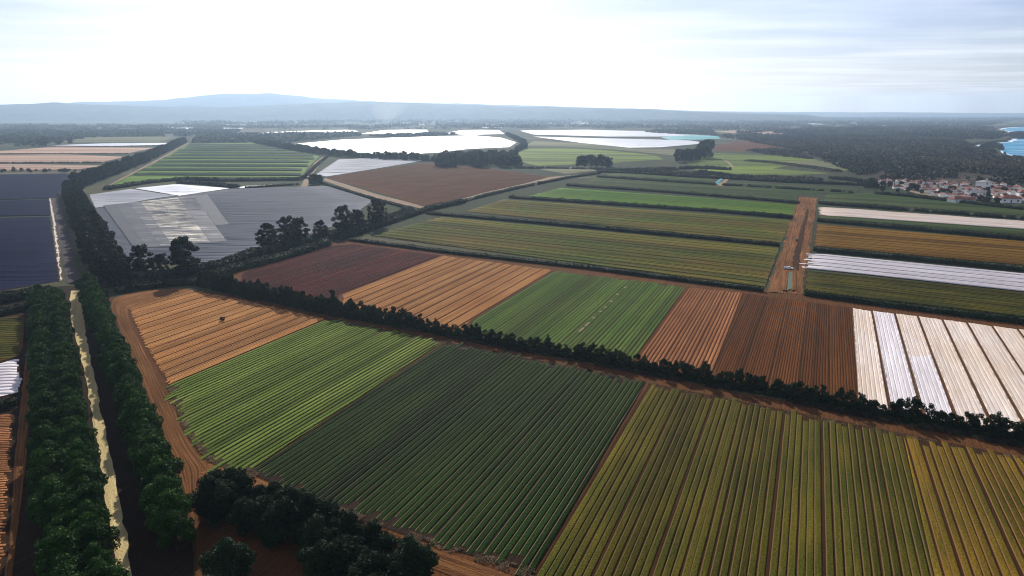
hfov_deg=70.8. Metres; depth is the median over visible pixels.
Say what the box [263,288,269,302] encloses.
windbreak tree
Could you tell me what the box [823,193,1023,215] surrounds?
crop field
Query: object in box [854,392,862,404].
windbreak tree
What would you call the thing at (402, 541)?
broadleaf tree
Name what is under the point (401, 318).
windbreak tree
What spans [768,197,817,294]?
dirt track
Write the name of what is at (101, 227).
tall tree
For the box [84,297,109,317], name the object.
broadleaf tree
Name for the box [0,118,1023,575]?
ground
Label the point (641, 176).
crop field
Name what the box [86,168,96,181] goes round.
tall tree
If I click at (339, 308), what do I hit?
windbreak tree
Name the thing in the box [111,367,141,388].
broadleaf tree
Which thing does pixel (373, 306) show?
windbreak tree
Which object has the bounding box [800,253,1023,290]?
covered field
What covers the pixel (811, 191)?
crop field
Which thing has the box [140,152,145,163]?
tall tree
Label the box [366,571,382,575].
broadleaf tree
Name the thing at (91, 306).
broadleaf tree
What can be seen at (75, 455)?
broadleaf tree
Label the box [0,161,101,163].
hedge
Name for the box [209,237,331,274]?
hedge
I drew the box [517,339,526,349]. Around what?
windbreak tree
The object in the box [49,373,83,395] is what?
broadleaf tree
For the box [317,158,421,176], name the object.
covered field
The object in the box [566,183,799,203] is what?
hedge
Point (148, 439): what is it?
broadleaf tree
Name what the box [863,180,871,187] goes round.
round tree
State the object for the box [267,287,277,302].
windbreak tree
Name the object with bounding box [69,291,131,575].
lane
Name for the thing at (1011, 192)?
house
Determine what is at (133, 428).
broadleaf tree
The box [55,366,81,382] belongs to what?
broadleaf tree
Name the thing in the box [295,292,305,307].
windbreak tree
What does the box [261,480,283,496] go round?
broadleaf tree
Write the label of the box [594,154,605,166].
round tree
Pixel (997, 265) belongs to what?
hedge
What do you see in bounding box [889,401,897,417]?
windbreak tree
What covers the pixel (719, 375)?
windbreak tree
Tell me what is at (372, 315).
windbreak tree
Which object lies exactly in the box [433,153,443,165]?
round tree
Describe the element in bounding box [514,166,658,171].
hedge
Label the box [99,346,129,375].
broadleaf tree
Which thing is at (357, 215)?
tall tree
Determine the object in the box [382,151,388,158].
round tree
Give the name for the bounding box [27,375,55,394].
broadleaf tree
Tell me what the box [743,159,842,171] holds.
hedge
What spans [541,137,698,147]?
covered field
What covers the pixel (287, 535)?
undergrowth
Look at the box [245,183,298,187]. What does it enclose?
hedge
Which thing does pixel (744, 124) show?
woodland
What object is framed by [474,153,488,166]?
round tree
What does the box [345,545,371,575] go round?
broadleaf tree
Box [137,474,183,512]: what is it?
broadleaf tree
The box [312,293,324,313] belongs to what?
windbreak tree
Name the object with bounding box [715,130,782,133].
stubble field
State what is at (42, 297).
broadleaf tree
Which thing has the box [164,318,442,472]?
crop field
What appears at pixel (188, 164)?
crop stripe
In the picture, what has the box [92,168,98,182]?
tall tree
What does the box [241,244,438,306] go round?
ploughed field
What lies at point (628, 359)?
windbreak tree
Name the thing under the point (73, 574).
broadleaf tree
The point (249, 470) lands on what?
weeds
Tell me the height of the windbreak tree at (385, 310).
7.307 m
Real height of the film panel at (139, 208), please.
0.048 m
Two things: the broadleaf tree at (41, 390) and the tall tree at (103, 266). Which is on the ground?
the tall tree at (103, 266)
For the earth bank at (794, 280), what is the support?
on the dirt track at (787, 254)
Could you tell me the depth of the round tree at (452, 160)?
1230.36 m
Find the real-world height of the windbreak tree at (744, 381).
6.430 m
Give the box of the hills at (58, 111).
[0,102,834,120]
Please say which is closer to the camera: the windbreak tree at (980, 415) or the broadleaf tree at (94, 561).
the broadleaf tree at (94, 561)
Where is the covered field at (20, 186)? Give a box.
[0,173,70,198]
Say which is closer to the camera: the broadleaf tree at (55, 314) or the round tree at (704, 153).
the broadleaf tree at (55, 314)
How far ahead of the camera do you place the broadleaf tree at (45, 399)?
207.90 m
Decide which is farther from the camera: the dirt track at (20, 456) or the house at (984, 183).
the house at (984, 183)
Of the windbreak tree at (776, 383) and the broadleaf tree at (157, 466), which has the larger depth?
the windbreak tree at (776, 383)
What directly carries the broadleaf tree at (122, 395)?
on the earth at (147, 556)
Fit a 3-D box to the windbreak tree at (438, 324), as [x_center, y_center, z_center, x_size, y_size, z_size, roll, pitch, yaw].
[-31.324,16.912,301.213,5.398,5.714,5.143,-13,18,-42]
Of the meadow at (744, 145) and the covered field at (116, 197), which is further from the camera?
the meadow at (744, 145)
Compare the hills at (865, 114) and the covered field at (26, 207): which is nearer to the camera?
the covered field at (26, 207)
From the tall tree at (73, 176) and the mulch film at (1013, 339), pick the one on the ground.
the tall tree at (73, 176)
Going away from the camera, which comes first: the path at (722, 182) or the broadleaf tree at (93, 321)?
the broadleaf tree at (93, 321)
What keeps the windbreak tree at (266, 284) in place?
on the ploughed field at (339, 270)
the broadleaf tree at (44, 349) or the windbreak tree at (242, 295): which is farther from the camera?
the windbreak tree at (242, 295)
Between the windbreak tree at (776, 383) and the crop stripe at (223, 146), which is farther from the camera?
the crop stripe at (223, 146)
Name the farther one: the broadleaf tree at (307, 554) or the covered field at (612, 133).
the covered field at (612, 133)
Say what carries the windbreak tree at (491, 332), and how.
on the earth at (279, 559)
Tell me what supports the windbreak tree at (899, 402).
on the ground
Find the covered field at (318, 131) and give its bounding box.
[263,130,356,133]
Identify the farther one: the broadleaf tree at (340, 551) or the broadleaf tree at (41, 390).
the broadleaf tree at (41, 390)
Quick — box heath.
[788,137,1023,187]
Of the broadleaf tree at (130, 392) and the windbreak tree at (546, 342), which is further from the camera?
the windbreak tree at (546, 342)
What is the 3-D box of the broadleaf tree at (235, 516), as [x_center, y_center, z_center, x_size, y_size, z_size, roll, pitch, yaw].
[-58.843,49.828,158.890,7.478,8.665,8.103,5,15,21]
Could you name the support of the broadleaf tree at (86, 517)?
on the earth at (147, 556)
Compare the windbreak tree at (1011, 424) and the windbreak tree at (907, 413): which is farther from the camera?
the windbreak tree at (907, 413)
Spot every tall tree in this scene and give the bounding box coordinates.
[69,173,78,181]
[75,217,89,236]
[75,231,91,249]
[76,224,92,237]
[77,240,102,264]
[79,170,90,183]
[80,199,94,208]
[81,173,87,185]
[85,169,95,184]
[85,209,96,217]
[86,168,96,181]
[88,255,116,287]
[90,215,108,229]
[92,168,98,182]
[92,220,105,230]
[94,225,106,230]
[96,166,105,178]
[97,228,116,242]
[101,162,112,173]
[107,242,126,256]
[109,161,117,174]
[109,253,130,267]
[115,161,123,173]
[121,159,128,169]
[127,243,153,273]
[131,155,137,166]
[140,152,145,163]
[148,254,169,272]
[162,236,200,273]
[254,223,278,246]
[275,215,298,241]
[288,217,310,238]
[312,220,328,237]
[331,204,354,229]
[350,209,365,226]
[367,199,388,223]
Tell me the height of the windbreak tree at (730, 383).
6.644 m
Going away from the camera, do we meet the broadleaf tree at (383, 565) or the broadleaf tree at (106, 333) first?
the broadleaf tree at (383, 565)
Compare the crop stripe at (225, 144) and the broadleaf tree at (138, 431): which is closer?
the broadleaf tree at (138, 431)
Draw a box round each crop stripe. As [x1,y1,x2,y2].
[133,172,300,175]
[140,168,301,170]
[152,163,307,166]
[158,160,308,162]
[162,157,313,158]
[171,154,312,155]
[175,151,304,153]
[177,149,291,150]
[184,147,282,148]
[186,145,272,146]
[188,144,263,144]
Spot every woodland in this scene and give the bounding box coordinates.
[0,123,373,129]
[0,128,121,146]
[75,127,239,136]
[173,116,1023,124]
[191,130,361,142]
[369,131,457,136]
[374,119,1012,130]
[645,128,716,134]
[710,133,795,141]
[735,124,1004,138]
[744,132,1023,184]
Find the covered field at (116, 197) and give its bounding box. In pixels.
[89,189,174,207]
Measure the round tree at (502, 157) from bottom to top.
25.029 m
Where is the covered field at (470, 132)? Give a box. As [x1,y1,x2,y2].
[453,130,503,134]
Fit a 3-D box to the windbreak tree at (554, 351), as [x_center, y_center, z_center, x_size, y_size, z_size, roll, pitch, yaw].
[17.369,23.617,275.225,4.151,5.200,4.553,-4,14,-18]
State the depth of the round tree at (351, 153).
1488.83 m
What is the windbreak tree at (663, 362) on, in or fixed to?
on the ground
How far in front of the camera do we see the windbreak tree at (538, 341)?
279.01 m
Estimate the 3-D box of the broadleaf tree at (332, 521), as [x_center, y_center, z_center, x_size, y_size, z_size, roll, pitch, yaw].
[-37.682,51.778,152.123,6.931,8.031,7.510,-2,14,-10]
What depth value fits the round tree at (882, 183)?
897.07 m
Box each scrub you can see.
[623,166,865,182]
[746,147,813,158]
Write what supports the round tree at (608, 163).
on the ground
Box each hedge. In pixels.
[0,153,128,153]
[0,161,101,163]
[0,198,48,199]
[0,215,48,216]
[0,285,51,303]
[0,301,28,315]
[0,397,17,409]
[67,145,157,146]
[102,175,306,189]
[109,206,413,286]
[113,278,197,293]
[176,179,239,187]
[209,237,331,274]
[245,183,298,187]
[305,154,330,175]
[320,182,410,206]
[333,198,465,240]
[349,237,764,291]
[426,211,780,246]
[462,171,600,200]
[508,194,793,218]
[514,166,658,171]
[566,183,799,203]
[596,169,879,185]
[597,175,715,184]
[678,165,731,169]
[722,183,852,192]
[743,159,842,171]
[802,288,1023,324]
[813,246,1023,270]
[816,217,1023,239]
[818,200,1023,219]
[874,191,1023,209]
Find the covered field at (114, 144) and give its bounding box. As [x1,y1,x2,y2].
[62,143,165,145]
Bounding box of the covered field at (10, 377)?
[0,358,21,396]
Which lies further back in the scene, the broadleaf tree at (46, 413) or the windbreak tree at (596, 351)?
the windbreak tree at (596, 351)
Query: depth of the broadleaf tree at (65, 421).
194.93 m
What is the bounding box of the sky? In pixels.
[0,0,1023,112]
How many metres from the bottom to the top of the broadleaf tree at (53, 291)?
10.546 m
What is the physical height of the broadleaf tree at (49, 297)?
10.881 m
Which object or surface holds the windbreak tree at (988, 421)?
on the ground
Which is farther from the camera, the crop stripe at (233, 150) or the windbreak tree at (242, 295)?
the crop stripe at (233, 150)
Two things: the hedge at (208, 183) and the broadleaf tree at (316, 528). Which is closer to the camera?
the broadleaf tree at (316, 528)
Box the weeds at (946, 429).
[228,294,1023,447]
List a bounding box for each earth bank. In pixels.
[782,271,788,290]
[791,271,796,290]
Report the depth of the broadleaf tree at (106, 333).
269.19 m
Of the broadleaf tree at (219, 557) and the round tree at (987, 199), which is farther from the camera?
the round tree at (987, 199)
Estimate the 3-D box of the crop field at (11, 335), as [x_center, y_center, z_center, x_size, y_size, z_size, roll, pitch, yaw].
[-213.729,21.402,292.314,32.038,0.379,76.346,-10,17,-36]
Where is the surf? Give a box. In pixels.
[976,127,1015,155]
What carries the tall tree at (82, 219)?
on the ground
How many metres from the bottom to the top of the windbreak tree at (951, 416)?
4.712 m
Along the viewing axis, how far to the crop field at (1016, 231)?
590.46 m
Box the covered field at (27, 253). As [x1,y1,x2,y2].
[0,216,59,290]
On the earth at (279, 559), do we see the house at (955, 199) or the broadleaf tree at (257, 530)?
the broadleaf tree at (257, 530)
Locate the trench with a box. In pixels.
[792,209,808,269]
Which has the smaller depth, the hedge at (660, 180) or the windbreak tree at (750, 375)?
the windbreak tree at (750, 375)
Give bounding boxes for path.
[110,143,187,184]
[301,157,322,186]
[323,178,422,207]
[463,174,579,198]
[718,179,728,185]
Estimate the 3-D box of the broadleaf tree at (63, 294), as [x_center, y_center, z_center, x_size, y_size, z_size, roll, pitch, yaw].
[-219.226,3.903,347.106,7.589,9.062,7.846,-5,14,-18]
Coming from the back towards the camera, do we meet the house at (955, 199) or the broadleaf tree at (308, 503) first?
the house at (955, 199)
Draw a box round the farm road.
[51,198,78,283]
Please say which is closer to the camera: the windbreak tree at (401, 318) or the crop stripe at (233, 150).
the windbreak tree at (401, 318)
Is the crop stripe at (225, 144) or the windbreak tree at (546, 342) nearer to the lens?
the windbreak tree at (546, 342)
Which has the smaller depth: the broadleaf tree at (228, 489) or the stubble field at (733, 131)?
the broadleaf tree at (228, 489)
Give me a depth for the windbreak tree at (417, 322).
305.77 m
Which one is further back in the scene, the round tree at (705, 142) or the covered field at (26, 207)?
the round tree at (705, 142)
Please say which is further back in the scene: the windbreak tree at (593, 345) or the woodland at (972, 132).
the woodland at (972, 132)
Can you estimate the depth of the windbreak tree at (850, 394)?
223.23 m
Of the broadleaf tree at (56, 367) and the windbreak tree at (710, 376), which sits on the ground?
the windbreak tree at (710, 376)
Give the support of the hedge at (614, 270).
on the earth at (801, 297)
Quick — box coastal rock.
[979,141,1004,149]
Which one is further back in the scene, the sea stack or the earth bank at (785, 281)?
the sea stack
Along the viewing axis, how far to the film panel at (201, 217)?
626.94 m
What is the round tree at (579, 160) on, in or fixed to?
on the meadow at (568, 171)
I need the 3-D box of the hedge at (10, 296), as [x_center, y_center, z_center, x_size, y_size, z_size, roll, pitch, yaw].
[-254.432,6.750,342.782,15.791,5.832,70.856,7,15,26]
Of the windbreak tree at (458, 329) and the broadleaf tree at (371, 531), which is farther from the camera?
the windbreak tree at (458, 329)
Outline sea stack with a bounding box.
[1003,131,1023,138]
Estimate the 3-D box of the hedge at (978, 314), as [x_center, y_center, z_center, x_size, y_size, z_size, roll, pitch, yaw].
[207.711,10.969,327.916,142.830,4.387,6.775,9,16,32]
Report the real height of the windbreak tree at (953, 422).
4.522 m
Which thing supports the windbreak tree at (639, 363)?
on the ground
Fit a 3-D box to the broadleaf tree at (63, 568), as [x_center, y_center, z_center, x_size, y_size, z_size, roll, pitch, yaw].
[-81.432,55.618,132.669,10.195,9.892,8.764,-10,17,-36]
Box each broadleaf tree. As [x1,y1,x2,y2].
[24,318,52,342]
[24,391,60,425]
[25,342,47,361]
[25,423,59,455]
[25,454,66,494]
[25,478,74,522]
[26,342,51,367]
[26,364,56,390]
[26,388,58,408]
[26,447,68,484]
[27,328,52,349]
[27,335,51,351]
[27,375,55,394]
[27,476,60,515]
[28,284,49,295]
[28,294,49,306]
[28,363,50,380]
[28,372,52,394]
[28,383,52,407]
[28,407,58,430]
[28,440,62,467]
[29,392,56,407]
[31,357,51,369]
[32,325,51,335]
[32,513,71,550]
[32,526,86,575]
[34,472,61,492]
[34,494,74,526]
[34,526,74,553]
[36,439,57,450]
[38,419,51,428]
[41,553,86,575]
[46,309,71,324]
[47,289,66,301]
[47,294,70,307]
[47,302,70,315]
[48,287,65,295]
[48,346,80,366]
[49,294,67,308]
[49,311,70,323]
[49,316,71,332]
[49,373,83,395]
[49,559,86,575]
[50,332,75,346]
[50,340,80,361]
[51,361,77,374]
[52,354,82,375]
[53,396,88,422]
[53,421,97,447]
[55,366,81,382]
[55,402,89,422]
[55,414,97,440]
[57,387,86,404]
[59,395,88,413]
[59,449,94,474]
[59,464,108,492]
[61,457,102,479]
[61,571,88,575]
[62,439,100,466]
[63,433,94,453]
[63,481,108,515]
[65,475,104,500]
[66,499,111,525]
[67,511,112,546]
[71,521,120,552]
[74,271,98,289]
[78,284,99,303]
[79,280,98,293]
[79,541,121,565]
[79,556,115,573]
[81,285,105,301]
[81,291,110,313]
[81,292,108,311]
[83,560,129,575]
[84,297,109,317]
[86,301,111,315]
[86,306,116,327]
[91,308,114,324]
[91,317,118,332]
[93,311,116,330]
[93,323,116,342]
[95,326,125,343]
[96,319,116,332]
[96,328,125,351]
[97,338,131,357]
[98,334,130,358]
[99,342,126,361]
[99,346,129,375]
[105,350,138,376]
[105,357,142,383]
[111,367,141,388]
[111,373,134,398]
[113,383,146,416]
[114,374,146,400]
[116,391,157,428]
[117,397,157,439]
[118,380,145,405]
[120,388,147,413]
[121,407,164,444]
[125,428,167,457]
[126,418,159,444]
[127,424,163,450]
[128,432,171,475]
[134,441,183,477]
[136,458,182,495]
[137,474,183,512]
[138,455,178,485]
[138,470,183,506]
[144,488,191,537]
[151,489,173,507]
[155,508,196,551]
[186,475,231,521]
[197,537,256,575]
[202,479,245,527]
[204,467,231,479]
[219,467,251,495]
[225,496,254,530]
[232,473,256,502]
[236,495,272,536]
[249,484,266,499]
[255,510,287,546]
[259,495,303,548]
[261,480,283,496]
[265,484,305,526]
[266,488,281,508]
[288,490,324,540]
[296,512,336,562]
[299,539,344,575]
[310,539,361,575]
[313,499,345,523]
[325,516,338,536]
[336,509,369,546]
[336,533,363,575]
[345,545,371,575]
[345,550,383,575]
[361,519,392,554]
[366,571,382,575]
[368,533,401,557]
[374,550,389,571]
[383,558,415,575]
[384,538,439,575]
[393,534,423,574]
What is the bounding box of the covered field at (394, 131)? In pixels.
[363,130,427,133]
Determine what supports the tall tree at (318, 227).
on the ground
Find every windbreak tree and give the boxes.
[210,272,220,291]
[222,278,232,293]
[227,272,235,293]
[228,278,238,293]
[235,281,240,292]
[239,279,249,294]
[239,283,247,297]
[244,280,252,296]
[250,278,259,297]
[255,282,265,300]
[261,282,272,298]
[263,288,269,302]
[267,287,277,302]
[271,287,277,302]
[273,285,282,303]
[280,285,289,305]
[288,286,296,298]
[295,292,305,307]
[299,290,307,306]
[303,293,313,311]
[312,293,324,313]
[326,289,336,311]
[329,300,342,316]
[334,304,342,313]
[345,301,355,316]
[346,298,355,316]
[348,302,359,319]
[354,300,366,315]
[357,305,369,317]
[362,304,371,320]
[370,304,375,318]
[371,312,382,323]
[375,307,383,324]
[383,308,387,320]
[385,312,395,324]
[388,306,397,323]
[391,314,401,326]
[395,307,407,326]
[400,312,410,325]
[401,311,413,327]
[404,313,417,326]
[414,313,424,329]
[422,318,430,330]
[424,322,433,332]
[431,322,440,335]
[440,323,451,335]
[453,326,461,334]
[467,324,473,335]
[473,323,481,335]
[473,327,480,339]
[480,329,487,341]
[486,329,498,345]
[495,332,503,343]
[507,333,515,346]
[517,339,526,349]
[525,336,536,352]
[530,337,543,349]
[540,338,550,354]
[553,343,561,355]
[563,346,571,356]
[574,342,587,360]
[583,346,594,360]
[586,342,597,355]
[593,348,598,363]
[597,345,607,365]
[606,348,614,365]
[608,348,618,365]
[611,353,619,366]
[613,350,626,367]
[625,356,634,367]
[632,353,641,364]
[636,358,645,371]
[641,354,648,367]
[649,362,657,372]
[654,358,669,374]
[666,361,673,373]
[670,360,678,372]
[672,362,679,375]
[676,360,687,376]
[681,363,694,378]
[686,364,697,379]
[696,368,706,380]
[698,360,711,382]
[705,371,714,382]
[716,370,723,384]
[724,371,738,389]
[732,368,744,390]
[738,372,751,386]
[745,373,752,385]
[747,375,759,392]
[752,376,764,392]
[759,375,768,386]
[770,379,779,396]
[772,379,783,390]
[778,384,787,398]
[784,382,800,402]
[790,380,806,400]
[804,384,813,395]
[805,387,818,399]
[812,385,822,397]
[817,384,827,399]
[822,392,835,404]
[830,391,842,405]
[836,387,847,404]
[840,389,858,411]
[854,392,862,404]
[858,394,871,409]
[871,399,879,410]
[877,404,890,416]
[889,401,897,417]
[891,399,904,416]
[895,398,903,413]
[899,397,919,423]
[911,396,920,414]
[913,400,926,423]
[920,403,936,425]
[932,410,946,421]
[933,410,947,425]
[944,412,956,428]
[948,415,961,429]
[958,411,972,430]
[965,413,978,428]
[969,417,980,433]
[971,413,988,434]
[983,414,1002,435]
[989,411,1009,438]
[1001,417,1015,434]
[1009,421,1023,441]
[1014,422,1023,440]
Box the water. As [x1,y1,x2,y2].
[787,272,791,289]
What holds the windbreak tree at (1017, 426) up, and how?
on the ground
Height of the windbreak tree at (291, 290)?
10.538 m
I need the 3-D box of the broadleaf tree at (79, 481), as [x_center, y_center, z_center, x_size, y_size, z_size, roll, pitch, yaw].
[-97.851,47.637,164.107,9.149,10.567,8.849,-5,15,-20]
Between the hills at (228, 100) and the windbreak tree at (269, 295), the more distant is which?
the hills at (228, 100)
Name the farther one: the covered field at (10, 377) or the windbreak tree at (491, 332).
the windbreak tree at (491, 332)
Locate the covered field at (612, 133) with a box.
[523,130,692,136]
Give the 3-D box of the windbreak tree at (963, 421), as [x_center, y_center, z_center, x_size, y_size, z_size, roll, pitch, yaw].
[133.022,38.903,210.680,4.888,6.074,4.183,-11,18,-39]
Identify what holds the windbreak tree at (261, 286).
on the ploughed field at (339, 270)
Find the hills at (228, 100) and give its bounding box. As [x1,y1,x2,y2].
[72,93,814,115]
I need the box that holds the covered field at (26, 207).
[0,199,50,215]
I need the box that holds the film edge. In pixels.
[49,198,61,279]
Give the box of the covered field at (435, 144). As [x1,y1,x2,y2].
[295,135,516,153]
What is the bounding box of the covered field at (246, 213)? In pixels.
[95,186,370,261]
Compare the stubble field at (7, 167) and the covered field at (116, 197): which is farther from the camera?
the stubble field at (7, 167)
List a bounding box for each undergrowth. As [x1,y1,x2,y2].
[195,280,1022,441]
[225,497,417,573]
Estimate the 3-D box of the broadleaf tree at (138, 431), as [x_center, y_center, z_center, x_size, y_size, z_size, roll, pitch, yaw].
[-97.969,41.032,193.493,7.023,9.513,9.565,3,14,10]
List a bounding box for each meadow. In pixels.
[518,148,663,165]
[528,141,675,154]
[541,166,596,173]
[686,153,827,175]
[711,140,789,150]
[781,159,847,171]
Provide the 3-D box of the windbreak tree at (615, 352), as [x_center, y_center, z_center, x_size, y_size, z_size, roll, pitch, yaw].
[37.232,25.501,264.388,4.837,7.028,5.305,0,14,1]
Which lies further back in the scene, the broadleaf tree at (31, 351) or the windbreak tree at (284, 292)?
the windbreak tree at (284, 292)
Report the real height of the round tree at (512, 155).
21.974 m
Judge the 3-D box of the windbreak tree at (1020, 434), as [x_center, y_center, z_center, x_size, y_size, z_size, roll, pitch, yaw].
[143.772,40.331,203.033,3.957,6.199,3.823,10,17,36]
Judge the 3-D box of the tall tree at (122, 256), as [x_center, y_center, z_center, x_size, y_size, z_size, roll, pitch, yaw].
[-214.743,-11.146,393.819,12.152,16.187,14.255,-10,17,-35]
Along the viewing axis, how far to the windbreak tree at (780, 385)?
235.39 m
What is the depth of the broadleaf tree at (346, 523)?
147.48 m
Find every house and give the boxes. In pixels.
[892,184,903,188]
[927,188,935,193]
[930,190,939,194]
[941,191,950,197]
[943,183,952,188]
[946,195,965,202]
[948,193,961,197]
[965,196,975,200]
[967,189,986,195]
[975,179,993,187]
[999,194,1021,202]
[1007,189,1015,194]
[1016,191,1023,195]
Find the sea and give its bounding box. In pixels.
[1000,127,1023,155]
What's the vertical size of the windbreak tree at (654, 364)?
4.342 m
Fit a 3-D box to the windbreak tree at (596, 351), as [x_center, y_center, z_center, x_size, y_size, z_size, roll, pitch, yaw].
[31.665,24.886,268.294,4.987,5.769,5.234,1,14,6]
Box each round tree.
[37,137,46,146]
[307,173,318,184]
[315,175,323,182]
[316,147,322,154]
[340,150,345,156]
[348,150,354,157]
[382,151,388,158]
[387,151,392,158]
[391,151,400,159]
[399,150,406,158]
[402,154,408,159]
[407,152,413,159]
[413,153,419,159]
[423,154,429,160]
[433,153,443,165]
[437,154,449,166]
[446,152,458,165]
[448,156,456,166]
[458,156,465,164]
[466,157,471,165]
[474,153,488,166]
[485,153,493,165]
[497,153,510,166]
[508,149,518,155]
[509,153,516,164]
[512,156,522,165]
[575,155,586,166]
[583,154,595,166]
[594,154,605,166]
[603,156,612,167]
[673,148,687,161]
[685,148,695,161]
[689,148,701,160]
[696,139,714,157]
[696,145,708,157]
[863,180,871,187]
[871,179,879,187]
[880,181,886,186]
[910,183,917,189]
[976,195,984,201]
[983,197,991,202]
[994,197,1001,203]
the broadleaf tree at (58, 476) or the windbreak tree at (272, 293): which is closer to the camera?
the broadleaf tree at (58, 476)
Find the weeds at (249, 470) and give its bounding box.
[246,468,534,575]
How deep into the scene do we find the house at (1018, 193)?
797.05 m
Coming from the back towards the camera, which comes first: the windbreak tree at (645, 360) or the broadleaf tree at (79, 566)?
the windbreak tree at (645, 360)
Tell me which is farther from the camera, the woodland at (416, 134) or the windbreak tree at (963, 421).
the woodland at (416, 134)
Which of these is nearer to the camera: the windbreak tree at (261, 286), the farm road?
the windbreak tree at (261, 286)
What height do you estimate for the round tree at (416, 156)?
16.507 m
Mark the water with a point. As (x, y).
(789, 286)
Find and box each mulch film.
[852,308,887,408]
[873,311,920,409]
[896,314,951,413]
[919,316,989,426]
[944,320,1019,431]
[969,323,1023,418]
[994,326,1023,370]
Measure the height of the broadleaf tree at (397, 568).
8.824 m
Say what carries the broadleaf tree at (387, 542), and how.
on the earth at (279, 559)
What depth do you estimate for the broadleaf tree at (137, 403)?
201.80 m
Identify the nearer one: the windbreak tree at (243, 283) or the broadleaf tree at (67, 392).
the broadleaf tree at (67, 392)
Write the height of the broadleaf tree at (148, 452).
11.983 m
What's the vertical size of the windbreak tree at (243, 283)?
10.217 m
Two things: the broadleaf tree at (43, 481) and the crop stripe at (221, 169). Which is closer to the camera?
the broadleaf tree at (43, 481)
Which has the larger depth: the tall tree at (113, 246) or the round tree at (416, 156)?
the round tree at (416, 156)
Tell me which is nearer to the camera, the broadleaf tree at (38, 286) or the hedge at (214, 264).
the broadleaf tree at (38, 286)
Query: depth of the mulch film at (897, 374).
271.25 m
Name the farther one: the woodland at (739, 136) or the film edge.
the woodland at (739, 136)
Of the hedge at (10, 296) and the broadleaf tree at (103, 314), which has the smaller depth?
the broadleaf tree at (103, 314)
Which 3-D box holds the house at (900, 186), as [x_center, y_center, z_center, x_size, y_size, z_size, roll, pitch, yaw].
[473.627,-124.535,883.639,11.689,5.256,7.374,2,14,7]
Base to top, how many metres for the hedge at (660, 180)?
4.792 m
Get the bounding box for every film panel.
[103,204,142,245]
[116,203,159,246]
[130,201,170,245]
[141,199,184,241]
[159,197,209,243]
[178,196,225,241]
[195,194,227,224]
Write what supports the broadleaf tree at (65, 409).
on the earth at (147, 556)
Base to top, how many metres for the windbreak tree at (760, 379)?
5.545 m
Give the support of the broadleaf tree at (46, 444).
on the earth at (147, 556)
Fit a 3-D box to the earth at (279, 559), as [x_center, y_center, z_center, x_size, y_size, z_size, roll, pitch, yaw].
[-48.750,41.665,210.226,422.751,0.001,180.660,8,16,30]
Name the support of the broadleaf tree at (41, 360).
on the earth at (147, 556)
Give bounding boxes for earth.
[0,286,193,575]
[109,291,1023,575]
[228,239,1023,421]
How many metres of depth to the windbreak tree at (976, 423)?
207.86 m
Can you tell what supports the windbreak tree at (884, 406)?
on the ground
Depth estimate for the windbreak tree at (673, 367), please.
252.87 m
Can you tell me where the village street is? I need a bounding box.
[903,189,976,201]
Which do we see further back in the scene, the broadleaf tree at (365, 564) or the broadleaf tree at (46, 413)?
the broadleaf tree at (46, 413)
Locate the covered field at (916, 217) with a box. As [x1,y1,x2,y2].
[818,207,1023,228]
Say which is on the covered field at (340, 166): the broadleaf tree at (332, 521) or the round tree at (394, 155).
the round tree at (394, 155)
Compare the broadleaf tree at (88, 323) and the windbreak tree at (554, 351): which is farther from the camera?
the broadleaf tree at (88, 323)
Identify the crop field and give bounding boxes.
[0,316,24,360]
[112,142,319,184]
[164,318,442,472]
[251,340,645,575]
[372,217,779,286]
[467,199,790,242]
[469,271,684,361]
[530,188,796,214]
[534,383,933,575]
[576,178,798,199]
[603,173,713,182]
[730,182,858,193]
[804,271,1023,315]
[814,224,1023,264]
[819,215,1023,234]
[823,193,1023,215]
[903,433,1023,575]
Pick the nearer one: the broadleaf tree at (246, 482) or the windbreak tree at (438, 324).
the broadleaf tree at (246, 482)
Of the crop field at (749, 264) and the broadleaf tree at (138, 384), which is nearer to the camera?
the broadleaf tree at (138, 384)
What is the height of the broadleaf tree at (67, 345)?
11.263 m
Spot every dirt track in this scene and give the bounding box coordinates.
[5,344,30,575]
[111,288,208,575]
[199,463,509,575]
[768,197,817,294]
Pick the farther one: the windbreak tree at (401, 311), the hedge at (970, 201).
the hedge at (970, 201)
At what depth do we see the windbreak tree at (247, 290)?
359.58 m
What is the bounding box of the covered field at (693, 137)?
[662,135,720,139]
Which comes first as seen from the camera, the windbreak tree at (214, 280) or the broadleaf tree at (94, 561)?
the broadleaf tree at (94, 561)
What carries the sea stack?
in the sea
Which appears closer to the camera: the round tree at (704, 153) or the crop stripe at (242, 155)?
the round tree at (704, 153)
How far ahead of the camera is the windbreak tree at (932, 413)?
213.09 m
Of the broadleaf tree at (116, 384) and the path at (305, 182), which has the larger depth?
the path at (305, 182)
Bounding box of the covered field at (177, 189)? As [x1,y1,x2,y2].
[136,184,228,195]
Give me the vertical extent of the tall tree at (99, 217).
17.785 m
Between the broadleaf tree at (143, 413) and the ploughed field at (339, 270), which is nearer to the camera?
the broadleaf tree at (143, 413)
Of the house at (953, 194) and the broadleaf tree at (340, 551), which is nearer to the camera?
the broadleaf tree at (340, 551)
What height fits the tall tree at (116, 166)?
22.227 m
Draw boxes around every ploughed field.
[0,413,13,570]
[127,289,325,384]
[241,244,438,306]
[327,163,548,205]
[342,256,550,329]
[635,287,742,374]
[715,293,855,401]
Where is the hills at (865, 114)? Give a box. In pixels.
[717,111,1023,117]
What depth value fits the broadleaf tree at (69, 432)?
189.43 m
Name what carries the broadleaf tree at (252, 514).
on the earth at (279, 559)
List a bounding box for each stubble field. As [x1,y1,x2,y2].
[0,146,150,152]
[0,154,121,161]
[0,164,100,170]
[75,137,172,141]
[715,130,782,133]

